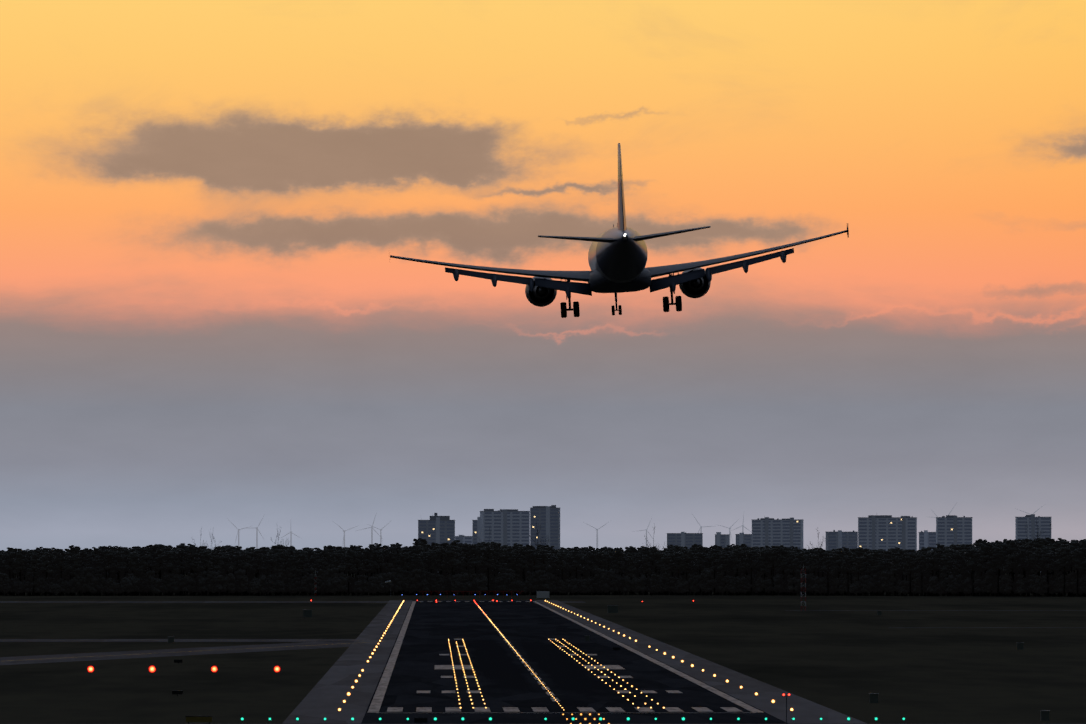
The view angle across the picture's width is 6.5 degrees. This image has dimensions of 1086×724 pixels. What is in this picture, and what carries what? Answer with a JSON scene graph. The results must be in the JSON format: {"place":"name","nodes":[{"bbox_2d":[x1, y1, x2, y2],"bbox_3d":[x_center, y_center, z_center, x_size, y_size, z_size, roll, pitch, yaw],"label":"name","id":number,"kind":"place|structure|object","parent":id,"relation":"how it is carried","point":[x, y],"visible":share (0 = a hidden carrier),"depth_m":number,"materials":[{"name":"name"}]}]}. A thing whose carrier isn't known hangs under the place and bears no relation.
{"place":"outdoors","nodes":[
{"label":"outdoors","id":0,"kind":"place"},
{"bbox_2d":[455,535,472,544],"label":"building","id":1,"kind":"structure","parent":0,"point":[463,539],"depth_m":8022.66,"materials":[{"name":"grey concrete"}]},
{"bbox_2d":[0,571,1085,723],"bbox_3d":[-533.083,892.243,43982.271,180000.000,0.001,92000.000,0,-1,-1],"label":"ground","id":2,"kind":"structure","parent":0,"point":[940,667],"depth_m":1777.63,"materials":[{"name":"green plant"}]},
{"bbox_2d":[6,548,17,594],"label":"pine tree","id":3,"kind":"object","parent":2,"relation":"on","point":[11,550],"visible":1,"depth_m":3989.01,"materials":[{"name":"green plant"}]},
{"bbox_2d":[25,550,33,595],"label":"pine tree","id":4,"kind":"object","parent":2,"relation":"on","point":[29,554],"visible":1,"depth_m":3970.24,"materials":[{"name":"green plant"}]},
{"bbox_2d":[36,547,48,594],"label":"pine tree","id":5,"kind":"object","parent":2,"relation":"on","point":[40,549],"visible":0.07,"depth_m":4051.89,"materials":[{"name":"green plant"}]},
{"bbox_2d":[52,549,69,595],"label":"pine tree","id":6,"kind":"object","parent":2,"relation":"on","point":[57,559],"visible":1,"depth_m":3956.47,"materials":[{"name":"green plant"}]},
{"bbox_2d":[65,545,81,564],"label":"pine tree","id":7,"kind":"object","parent":2,"relation":"on","point":[73,550],"visible":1,"depth_m":3974.05,"materials":[{"name":"green plant"}]},
{"bbox_2d":[91,547,104,595],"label":"pine tree","id":8,"kind":"object","parent":2,"relation":"on","point":[96,552],"visible":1,"depth_m":3960.12,"materials":[{"name":"green plant"}]},
{"bbox_2d":[99,549,111,595],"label":"pine tree","id":9,"kind":"object","parent":2,"relation":"on","point":[104,564],"visible":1,"depth_m":3962.04,"materials":[{"name":"green plant"}]},
{"bbox_2d":[98,546,112,570],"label":"pine tree","id":10,"kind":"object","parent":2,"relation":"on","point":[103,547],"visible":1,"depth_m":3985.80,"materials":[{"name":"green plant"}]},
{"bbox_2d":[122,549,131,595],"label":"pine tree","id":11,"kind":"object","parent":2,"relation":"on","point":[127,553],"visible":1,"depth_m":3967.83,"materials":[{"name":"green plant"}]},
{"bbox_2d":[120,573,139,595],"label":"forest edge shrub","id":12,"kind":"object","parent":2,"relation":"on","point":[129,583],"visible":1,"depth_m":3947.84,"materials":[{"name":"green plant"}]},
{"bbox_2d":[132,551,142,595],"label":"pine tree","id":13,"kind":"object","parent":2,"relation":"on","point":[138,563],"visible":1,"depth_m":3961.26,"materials":[{"name":"green plant"}]},
{"bbox_2d":[135,548,146,595],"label":"pine tree","id":14,"kind":"object","parent":2,"relation":"on","point":[142,552],"visible":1,"depth_m":3975.95,"materials":[{"name":"green plant"}]},
{"bbox_2d":[144,545,158,594],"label":"pine tree","id":15,"kind":"object","parent":2,"relation":"on","point":[150,548],"visible":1,"depth_m":3966.69,"materials":[{"name":"green plant"}]},
{"bbox_2d":[176,545,189,574],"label":"pine tree","id":16,"kind":"object","parent":2,"relation":"on","point":[183,547],"visible":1,"depth_m":3981.01,"materials":[{"name":"green plant"}]},
{"bbox_2d":[89,667,278,671],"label":"airfield lights","id":17,"kind":"object","parent":2,"relation":"on","point":[152,669],"visible":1,"depth_m":1424.79,"materials":[{"name":"glass"}]},
{"bbox_2d":[11,641,385,660],"bbox_3d":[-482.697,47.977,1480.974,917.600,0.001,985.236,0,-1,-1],"label":"taxi marking paint","id":18,"kind":"object","parent":2,"relation":"on","point":[188,651],"visible":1,"depth_m":1750.30,"materials":[{"name":"paint"}]},
{"bbox_2d":[215,546,226,594],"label":"pine tree","id":19,"kind":"object","parent":2,"relation":"on","point":[224,549],"visible":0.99,"depth_m":3992.96,"materials":[{"name":"green plant"}]},
{"bbox_2d":[229,546,241,594],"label":"pine tree","id":20,"kind":"object","parent":2,"relation":"on","point":[232,549],"visible":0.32,"depth_m":4009.68,"materials":[{"name":"green plant"}]},
{"bbox_2d":[249,550,263,595],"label":"pine tree","id":21,"kind":"object","parent":2,"relation":"on","point":[254,567],"visible":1,"depth_m":3972.65,"materials":[{"name":"green plant"}]},
{"bbox_2d":[256,514,264,548],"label":"wind turbine","id":22,"kind":"object","parent":2,"relation":"on","point":[257,530],"visible":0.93,"depth_m":25981.47,"materials":[{"name":"grey metal"}]},
{"bbox_2d":[259,547,271,594],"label":"pine tree","id":23,"kind":"object","parent":2,"relation":"on","point":[263,551],"visible":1,"depth_m":3988.09,"materials":[{"name":"green plant"}]},
{"bbox_2d":[272,545,283,594],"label":"pine tree","id":24,"kind":"object","parent":2,"relation":"on","point":[275,548],"visible":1,"depth_m":3991.67,"materials":[{"name":"green plant"}]},
{"bbox_2d":[281,549,294,595],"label":"pine tree","id":25,"kind":"object","parent":2,"relation":"on","point":[291,552],"visible":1,"depth_m":3977.13,"materials":[{"name":"green plant"}]},
{"bbox_2d":[281,531,301,545],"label":"wind turbine","id":26,"kind":"object","parent":2,"relation":"on","point":[291,537],"visible":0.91,"depth_m":26982.21,"materials":[{"name":"grey metal"}]},
{"bbox_2d":[304,549,313,594],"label":"pine tree","id":27,"kind":"object","parent":2,"relation":"on","point":[311,551],"visible":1,"depth_m":3991.86,"materials":[{"name":"green plant"}]},
{"bbox_2d":[299,567,320,595],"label":"tree","id":28,"kind":"object","parent":2,"relation":"on","point":[312,579],"visible":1,"depth_m":3963.47,"materials":[{"name":"green plant"}]},
{"bbox_2d":[309,555,320,595],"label":"pine tree","id":29,"kind":"object","parent":2,"relation":"on","point":[314,559],"visible":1,"depth_m":3974.80,"materials":[{"name":"green plant"}]},
{"bbox_2d":[309,553,323,594],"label":"pine tree","id":30,"kind":"object","parent":2,"relation":"on","point":[316,555],"visible":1,"depth_m":3978.84,"materials":[{"name":"green plant"}]},
{"bbox_2d":[310,550,323,594],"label":"pine tree","id":31,"kind":"object","parent":2,"relation":"on","point":[318,551],"visible":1,"depth_m":3990.29,"materials":[{"name":"green plant"}]},
{"bbox_2d":[323,545,333,593],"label":"pine tree","id":32,"kind":"object","parent":2,"relation":"on","point":[328,547],"visible":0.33,"depth_m":4015.57,"materials":[{"name":"green plant"}]},
{"bbox_2d":[357,512,380,543],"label":"wind turbine","id":33,"kind":"object","parent":2,"relation":"on","point":[371,527],"visible":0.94,"depth_m":23985.45,"materials":[{"name":"grey metal"}]},
{"bbox_2d":[368,543,381,594],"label":"pine tree","id":34,"kind":"object","parent":2,"relation":"on","point":[370,546],"visible":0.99,"depth_m":4012.97,"materials":[{"name":"green plant"}]},
{"bbox_2d":[372,547,386,594],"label":"pine tree","id":35,"kind":"object","parent":2,"relation":"on","point":[376,549],"visible":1,"depth_m":3988.17,"materials":[{"name":"green plant"}]},
{"bbox_2d":[375,572,393,594],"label":"forest edge shrub","id":36,"kind":"object","parent":2,"relation":"on","point":[388,586],"visible":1,"depth_m":3977.93,"materials":[{"name":"green plant"}]},
{"bbox_2d":[380,548,391,594],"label":"pine tree","id":37,"kind":"object","parent":2,"relation":"on","point":[387,550],"visible":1,"depth_m":3992.76,"materials":[{"name":"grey plant"}]},
{"bbox_2d":[384,552,397,594],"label":"pine tree","id":38,"kind":"object","parent":2,"relation":"on","point":[392,556],"visible":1,"depth_m":3987.37,"materials":[{"name":"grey plant"}]},
{"bbox_2d":[381,566,405,594],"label":"tree","id":39,"kind":"object","parent":2,"relation":"on","point":[386,570],"visible":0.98,"depth_m":3984.45,"materials":[{"name":"green plant"}]},
{"bbox_2d":[390,546,411,594],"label":"pine tree","id":40,"kind":"object","parent":2,"relation":"on","point":[394,550],"visible":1,"depth_m":3990.50,"materials":[{"name":"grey plant"}]},
{"bbox_2d":[403,549,415,594],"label":"pine tree","id":41,"kind":"object","parent":2,"relation":"on","point":[409,552],"visible":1,"depth_m":3993.90,"materials":[{"name":"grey plant"}]},
{"bbox_2d":[407,545,424,594],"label":"pine tree","id":42,"kind":"object","parent":2,"relation":"on","point":[418,550],"visible":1,"depth_m":3992.26,"materials":[{"name":"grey plant"}]},
{"bbox_2d":[413,538,426,545],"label":"pine tree","id":43,"kind":"object","parent":2,"relation":"on","point":[420,540],"visible":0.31,"depth_m":4044.74,"materials":[{"name":"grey plant"}]},
{"bbox_2d":[418,543,429,555],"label":"pine tree","id":44,"kind":"object","parent":2,"relation":"on","point":[426,546],"visible":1,"depth_m":4017.93,"materials":[{"name":"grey plant"}]},
{"bbox_2d":[418,513,454,572],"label":"housing block","id":45,"kind":"structure","parent":2,"relation":"on","point":[435,528],"depth_m":7992.77,"materials":[{"name":"grey concrete"}]},
{"bbox_2d":[439,542,450,594],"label":"pine tree","id":46,"kind":"object","parent":2,"relation":"on","point":[445,547],"visible":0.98,"depth_m":4025.84,"materials":[{"name":"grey plant"}]},
{"bbox_2d":[449,540,460,546],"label":"pine tree","id":47,"kind":"object","parent":2,"relation":"on","point":[455,543],"visible":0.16,"depth_m":4090.73,"materials":[{"name":"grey plant"}]},
{"bbox_2d":[473,517,480,543],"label":"housing block","id":48,"kind":"structure","parent":2,"relation":"on","point":[476,528],"depth_m":8002.94,"materials":[{"name":"grey concrete"}]},
{"bbox_2d":[477,542,488,547],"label":"pine tree","id":49,"kind":"object","parent":2,"relation":"on","point":[484,544],"visible":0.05,"depth_m":4094.82,"materials":[{"name":"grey plant"}]},
{"bbox_2d":[486,544,496,594],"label":"pine tree","id":50,"kind":"object","parent":2,"relation":"on","point":[493,546],"visible":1,"depth_m":4020.18,"materials":[{"name":"green plant"}]},
{"bbox_2d":[480,509,529,545],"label":"housing block","id":51,"kind":"structure","parent":2,"relation":"on","point":[509,527],"depth_m":7993.76,"materials":[{"name":"grey concrete"}]},
{"bbox_2d":[479,591,548,597],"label":"localiser array","id":52,"kind":"object","parent":2,"relation":"on","point":[542,594],"visible":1,"depth_m":3779.71,"materials":[{"name":"red paint"}]},
{"bbox_2d":[528,522,548,546],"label":"bare tree","id":53,"kind":"object","parent":2,"relation":"on","point":[538,535],"visible":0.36,"depth_m":4114.27,"materials":[{"name":"brown plant"}]},
{"bbox_2d":[530,505,559,549],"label":"housing block","id":54,"kind":"structure","parent":2,"relation":"on","point":[546,519],"depth_m":7988.90,"materials":[{"name":"grey concrete"}]},
{"bbox_2d":[587,522,608,547],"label":"wind turbine","id":55,"kind":"object","parent":2,"relation":"on","point":[597,536],"visible":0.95,"depth_m":24991.81,"materials":[{"name":"grey metal"}]},
{"bbox_2d":[168,580,1049,719],"bbox_3d":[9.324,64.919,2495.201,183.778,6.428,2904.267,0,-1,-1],"label":"wind cone and cabinets","id":56,"kind":"object","parent":2,"relation":"on","point":[873,696],"visible":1,"depth_m":1926.73,"materials":[{"name":"black metal"}]},
{"bbox_2d":[604,551,613,564],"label":"pine tree","id":57,"kind":"object","parent":2,"relation":"on","point":[610,553],"visible":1,"depth_m":4018.47,"materials":[{"name":"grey plant"}]},
{"bbox_2d":[610,550,623,594],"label":"pine tree","id":58,"kind":"object","parent":2,"relation":"on","point":[613,555],"visible":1,"depth_m":4016.06,"materials":[{"name":"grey plant"}]},
{"bbox_2d":[624,546,637,570],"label":"pine tree","id":59,"kind":"object","parent":2,"relation":"on","point":[631,549],"visible":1,"depth_m":4035.79,"materials":[{"name":"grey plant"}]},
{"bbox_2d":[641,548,653,594],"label":"pine tree","id":60,"kind":"object","parent":2,"relation":"on","point":[644,551],"visible":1,"depth_m":4020.86,"materials":[{"name":"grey plant"}]},
{"bbox_2d":[644,523,667,549],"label":"bare tree","id":61,"kind":"object","parent":2,"relation":"on","point":[653,543],"visible":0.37,"depth_m":4114.54,"materials":[{"name":"grey plant"}]},
{"bbox_2d":[665,551,675,594],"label":"pine tree","id":62,"kind":"object","parent":2,"relation":"on","point":[670,552],"visible":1,"depth_m":4019.78,"materials":[{"name":"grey plant"}]},
{"bbox_2d":[670,545,680,573],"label":"pine tree","id":63,"kind":"object","parent":2,"relation":"on","point":[676,547],"visible":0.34,"depth_m":4057.45,"materials":[{"name":"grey plant"}]},
{"bbox_2d":[690,544,701,594],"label":"pine tree","id":64,"kind":"object","parent":2,"relation":"on","point":[692,547],"visible":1,"depth_m":4029.72,"materials":[{"name":"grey plant"}]},
{"bbox_2d":[694,546,708,592],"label":"pine tree","id":65,"kind":"object","parent":2,"relation":"on","point":[699,549],"visible":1,"depth_m":4006.68,"materials":[{"name":"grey plant"}]},
{"bbox_2d":[709,545,722,594],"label":"pine tree","id":66,"kind":"object","parent":2,"relation":"on","point":[716,547],"visible":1,"depth_m":4014.70,"materials":[{"name":"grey plant"}]},
{"bbox_2d":[788,570,808,595],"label":"forest edge shrub","id":67,"kind":"object","parent":2,"relation":"on","point":[793,580],"visible":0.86,"depth_m":3964.43,"materials":[{"name":"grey plant"}]},
{"bbox_2d":[795,552,809,594],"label":"pine tree","id":68,"kind":"object","parent":2,"relation":"on","point":[804,558],"visible":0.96,"depth_m":3968.78,"materials":[{"name":"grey plant"}]},
{"bbox_2d":[801,569,805,610],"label":"lattice mast","id":69,"kind":"object","parent":2,"relation":"on","point":[805,590],"visible":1,"depth_m":2956.61,"materials":[{"name":"grey metal"}]},
{"bbox_2d":[815,549,833,595],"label":"pine tree","id":70,"kind":"object","parent":2,"relation":"on","point":[822,552],"visible":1,"depth_m":3973.33,"materials":[{"name":"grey plant"}]},
{"bbox_2d":[855,548,866,595],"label":"pine tree","id":71,"kind":"object","parent":2,"relation":"on","point":[860,552],"visible":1,"depth_m":3973.45,"materials":[{"name":"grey plant"}]},
{"bbox_2d":[882,551,891,595],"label":"pine tree","id":72,"kind":"object","parent":2,"relation":"on","point":[887,555],"visible":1,"depth_m":3963.20,"materials":[{"name":"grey plant"}]},
{"bbox_2d":[858,515,916,550],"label":"housing block","id":73,"kind":"structure","parent":2,"relation":"on","point":[883,532],"depth_m":8197.25,"materials":[{"name":"grey concrete"}]},
{"bbox_2d":[973,539,986,543],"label":"pine tree","id":74,"kind":"object","parent":2,"relation":"on","point":[978,541],"visible":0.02,"depth_m":4271.78,"materials":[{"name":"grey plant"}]},
{"bbox_2d":[975,542,992,595],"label":"pine tree","id":75,"kind":"object","parent":2,"relation":"on","point":[984,549],"visible":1,"depth_m":3910.29,"materials":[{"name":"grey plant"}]},
{"bbox_2d":[1001,540,1017,595],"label":"pine tree","id":76,"kind":"object","parent":2,"relation":"on","point":[1009,545],"visible":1,"depth_m":3906.14,"materials":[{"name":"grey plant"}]},
{"bbox_2d":[1032,539,1046,550],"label":"pine tree","id":77,"kind":"object","parent":2,"relation":"on","point":[1038,543],"visible":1,"depth_m":3915.85,"materials":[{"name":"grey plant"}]},
{"bbox_2d":[1029,574,1049,596],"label":"forest edge shrub","id":78,"kind":"object","parent":2,"relation":"on","point":[1040,586],"visible":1,"depth_m":3886.61,"materials":[{"name":"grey plant"}]},
{"bbox_2d":[1039,548,1052,595],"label":"pine tree","id":79,"kind":"object","parent":2,"relation":"on","point":[1049,550],"visible":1,"depth_m":3895.77,"materials":[{"name":"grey plant"}]},
{"bbox_2d":[1037,549,1056,595],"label":"pine tree","id":80,"kind":"object","parent":2,"relation":"on","point":[1044,560],"visible":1,"depth_m":3890.52,"materials":[{"name":"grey plant"}]},
{"bbox_2d":[1041,537,1054,545],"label":"pine tree","id":81,"kind":"object","parent":2,"relation":"on","point":[1049,541],"visible":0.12,"depth_m":3978.29,"materials":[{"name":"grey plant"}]},
{"bbox_2d":[1052,549,1069,595],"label":"pine tree","id":82,"kind":"object","parent":2,"relation":"on","point":[1058,555],"visible":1,"depth_m":3890.39,"materials":[{"name":"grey plant"}]},
{"bbox_2d":[1053,547,1072,596],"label":"pine tree","id":83,"kind":"object","parent":2,"relation":"on","point":[1062,562],"visible":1,"depth_m":3883.59,"materials":[{"name":"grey plant"}]},
{"bbox_2d":[1068,542,1081,595],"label":"pine tree","id":84,"kind":"object","parent":2,"relation":"on","point":[1074,546],"visible":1,"depth_m":3895.28,"materials":[{"name":"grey plant"}]},
{"bbox_2d":[0,601,1085,664],"bbox_3d":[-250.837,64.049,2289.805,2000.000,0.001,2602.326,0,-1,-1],"label":"taxiway pavement","id":85,"kind":"structure","parent":0,"point":[319,643],"depth_m":1911.84,"materials":[{"name":"black asphalt"}]},
{"bbox_2d":[0,0,1085,551],"label":"sky","id":86,"kind":"structure","parent":0,"point":[207,322],"materials":[{"name":"orange"}]},
{"bbox_2d":[361,600,787,723],"bbox_3d":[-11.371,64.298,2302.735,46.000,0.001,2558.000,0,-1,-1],"label":"runway","id":87,"kind":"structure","parent":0,"point":[502,673],"depth_m":1397.08,"materials":[{"name":"black asphalt"}]},
{"bbox_2d":[448,639,663,707],"bbox_3d":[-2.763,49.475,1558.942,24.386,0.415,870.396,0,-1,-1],"label":"touchdown zone lights","id":88,"kind":"object","parent":87,"relation":"on","point":[554,643],"visible":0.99,"depth_m":1393.96,"materials":[{"name":"yellow metal"}]},
{"bbox_2d":[367,601,761,712],"bbox_3d":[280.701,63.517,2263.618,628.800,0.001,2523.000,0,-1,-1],"label":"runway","id":89,"kind":"object","parent":87,"relation":"on","point":[376,703],"visible":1,"depth_m":1333.49,"materials":[{"name":"white paint"}]},
{"bbox_2d":[282,600,866,723],"bbox_3d":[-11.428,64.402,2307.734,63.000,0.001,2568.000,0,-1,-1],"label":"runway shoulder","id":90,"kind":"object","parent":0,"point":[326,696],"depth_m":1386.41,"materials":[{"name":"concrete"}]},
{"bbox_2d":[339,600,792,712],"bbox_3d":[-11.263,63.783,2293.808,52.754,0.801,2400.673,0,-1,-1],"label":"runway edge lights","id":91,"kind":"object","parent":90,"relation":"on","point":[545,600],"visible":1,"depth_m":1693.71,"materials":[{"name":"yellow metal"}]},
{"bbox_2d":[242,718,903,721],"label":"runway threshold lights","id":92,"kind":"object","parent":90,"relation":"on","point":[573,719],"visible":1,"depth_m":1035.90,"materials":[{"name":"glass"}]},
{"bbox_2d":[389,143,848,317],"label":"aircraft","id":93,"kind":"object","parent":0,"point":[617,257],"visible":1,"depth_m":682.27,"materials":[{"name":"white paint"}]},
{"bbox_2d":[667,532,702,548],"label":"housing block","id":94,"kind":"structure","parent":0,"point":[684,539],"depth_m":8795.06,"materials":[{"name":"grey concrete"}]},
{"bbox_2d":[715,532,729,547],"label":"housing block","id":95,"kind":"structure","parent":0,"point":[722,540],"depth_m":8795.46,"materials":[{"name":"grey concrete"}]},
{"bbox_2d":[735,533,751,546],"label":"housing block","id":96,"kind":"structure","parent":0,"point":[743,538],"depth_m":8515.48,"materials":[{"name":"grey concrete"}]},
{"bbox_2d":[751,517,802,548],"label":"housing block","id":97,"kind":"structure","parent":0,"point":[785,532],"depth_m":8496.14,"materials":[{"name":"grey concrete"}]},
{"bbox_2d":[826,530,857,550],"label":"apartment building","id":98,"kind":"structure","parent":0,"point":[839,539],"depth_m":8296.64,"materials":[{"name":"grey concrete"}]},
{"bbox_2d":[919,530,935,549],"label":"apartment building","id":99,"kind":"structure","parent":0,"point":[927,539],"depth_m":8227.39,"materials":[{"name":"grey concrete"}]},
{"bbox_2d":[936,515,972,572],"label":"housing block","id":100,"kind":"structure","parent":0,"point":[953,529],"depth_m":8197.86,"materials":[{"name":"grey concrete"}]},
{"bbox_2d":[1015,514,1050,572],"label":"housing block","id":101,"kind":"structure","parent":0,"point":[1030,532],"depth_m":8198.71,"materials":[{"name":"grey concrete"}]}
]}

